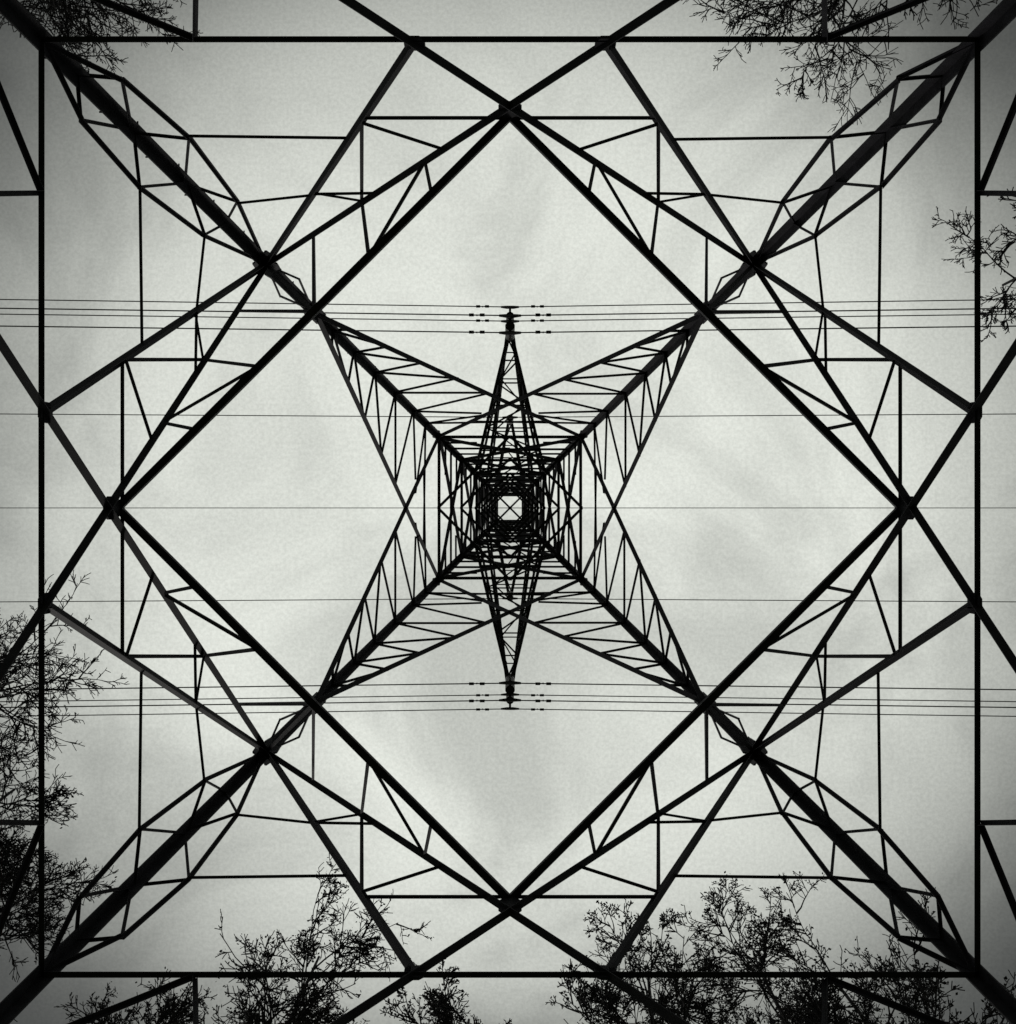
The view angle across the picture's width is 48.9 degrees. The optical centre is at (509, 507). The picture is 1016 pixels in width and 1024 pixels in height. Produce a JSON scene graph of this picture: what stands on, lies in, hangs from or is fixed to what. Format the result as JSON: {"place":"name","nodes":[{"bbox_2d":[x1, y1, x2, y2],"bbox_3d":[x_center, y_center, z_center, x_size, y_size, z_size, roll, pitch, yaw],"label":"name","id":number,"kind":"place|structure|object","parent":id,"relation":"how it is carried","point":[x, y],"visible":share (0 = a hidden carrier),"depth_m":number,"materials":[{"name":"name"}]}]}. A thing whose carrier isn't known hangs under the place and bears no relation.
{"place":"outdoors","nodes":[
{"label":"outdoors","id":0,"kind":"place"},
{"bbox_2d":[0,0,1015,1023],"label":"sky","id":1,"kind":"structure","parent":0,"point":[293,509],"materials":[{"name":"grey"}]},
{"bbox_3d":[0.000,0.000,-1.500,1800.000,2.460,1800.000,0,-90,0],"label":"ground","id":2,"kind":"structure","parent":0,"visible":0},
{"bbox_2d":[0,722,86,955],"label":"bare tree","id":3,"kind":"object","parent":2,"relation":"on","point":[53,797],"visible":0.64,"depth_m":18.94,"materials":[{"name":"black plant"}]},
{"bbox_2d":[0,834,118,1021],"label":"bare tree","id":4,"kind":"object","parent":2,"relation":"on","point":[52,901],"visible":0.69,"depth_m":18.73,"materials":[{"name":"black plant"}]},
{"bbox_2d":[0,570,128,844],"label":"bare tree","id":5,"kind":"object","parent":2,"relation":"on","point":[8,682],"visible":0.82,"depth_m":19.35,"materials":[{"name":"black plant"}]},
{"bbox_2d":[20,0,119,70],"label":"bare tree","id":6,"kind":"object","parent":2,"relation":"on","point":[60,25],"visible":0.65,"depth_m":17.89,"materials":[{"name":"black plant"}]},
{"bbox_2d":[0,0,201,72],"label":"bare tree","id":7,"kind":"object","parent":2,"relation":"on","point":[154,11],"visible":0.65,"depth_m":18.10,"materials":[{"name":"black plant"}]},
{"bbox_2d":[55,966,217,1023],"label":"bare tree","id":8,"kind":"object","parent":2,"relation":"on","point":[183,1004],"visible":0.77,"depth_m":17.74,"materials":[{"name":"black plant"}]},
{"bbox_2d":[156,853,433,1023],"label":"bare tree","id":9,"kind":"object","parent":2,"relation":"on","point":[309,1005],"visible":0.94,"depth_m":17.52,"materials":[{"name":"black plant"}]},
{"bbox_2d":[380,960,511,1023],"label":"bare tree","id":10,"kind":"object","parent":2,"relation":"on","point":[437,1004],"visible":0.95,"depth_m":16.68,"materials":[{"name":"black plant"}]},
{"bbox_2d":[0,0,1015,1023],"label":"electricity pylon","id":11,"kind":"object","parent":2,"relation":"on","point":[15,1002],"visible":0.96,"depth_m":10.09,"materials":[{"name":"metal"}]},
{"bbox_2d":[0,308,1014,315],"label":"overhead power cable","id":12,"kind":"object","parent":11,"relation":"attached to","point":[493,315],"visible":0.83,"depth_m":28.08,"materials":[{"name":"metal"}]},
{"bbox_2d":[0,299,1014,307],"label":"overhead power cable","id":13,"kind":"object","parent":11,"relation":"attached to","point":[496,306],"visible":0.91,"depth_m":34.03,"materials":[{"name":"metal"}]},
{"bbox_2d":[0,325,1015,332],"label":"overhead power cable","id":14,"kind":"object","parent":11,"relation":"attached to","point":[500,332],"visible":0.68,"depth_m":28.12,"materials":[{"name":"metal"}]},
{"bbox_2d":[0,314,1015,321],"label":"overhead power cable","id":15,"kind":"object","parent":11,"relation":"attached to","point":[496,320],"visible":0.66,"depth_m":34.03,"materials":[{"name":"metal"}]},
{"bbox_2d":[0,683,1015,689],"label":"overhead power cable","id":16,"kind":"object","parent":11,"relation":"attached to","point":[551,683],"visible":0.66,"depth_m":28.14,"materials":[{"name":"metal"}]},
{"bbox_2d":[0,694,1015,701],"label":"overhead power cable","id":17,"kind":"object","parent":11,"relation":"attached to","point":[523,694],"visible":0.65,"depth_m":34.03,"materials":[{"name":"metal"}]},
{"bbox_2d":[0,598,1015,601],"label":"overhead power cable","id":18,"kind":"object","parent":11,"relation":"attached to","point":[511,598],"visible":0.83,"depth_m":39.87,"materials":[{"name":"metal"}]},
{"bbox_2d":[1,708,1015,716],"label":"overhead power cable","id":19,"kind":"object","parent":11,"relation":"attached to","point":[530,709],"visible":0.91,"depth_m":34.04,"materials":[{"name":"metal"}]},
{"bbox_2d":[11,414,1008,417],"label":"overhead power cable","id":20,"kind":"object","parent":11,"relation":"attached to","point":[510,417],"visible":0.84,"depth_m":39.90,"materials":[{"name":"metal"}]},
{"bbox_2d":[5,700,1015,707],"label":"overhead power cable","id":21,"kind":"object","parent":11,"relation":"attached to","point":[534,700],"visible":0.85,"depth_m":28.09,"materials":[{"name":"metal"}]},
{"bbox_2d":[545,899,754,1023],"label":"bare tree","id":22,"kind":"object","parent":2,"relation":"on","point":[605,995],"visible":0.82,"depth_m":17.39,"materials":[{"name":"black plant"}]},
{"bbox_2d":[676,871,977,1023],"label":"bare tree","id":23,"kind":"object","parent":2,"relation":"on","point":[760,965],"visible":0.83,"depth_m":18.42,"materials":[{"name":"black plant"}]},
{"bbox_2d":[681,0,997,131],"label":"bare tree","id":24,"kind":"object","parent":2,"relation":"on","point":[788,6],"visible":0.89,"depth_m":19.02,"materials":[{"name":"black plant"}]},
{"bbox_2d":[745,871,1015,1023],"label":"bare tree","id":25,"kind":"object","parent":2,"relation":"on","point":[916,984],"visible":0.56,"depth_m":18.08,"materials":[{"name":"black plant"}]},
{"bbox_2d":[931,187,1015,341],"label":"bare tree","id":26,"kind":"object","parent":2,"relation":"on","point":[1004,298],"visible":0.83,"depth_m":18.39,"materials":[{"name":"black plant"}]}
]}

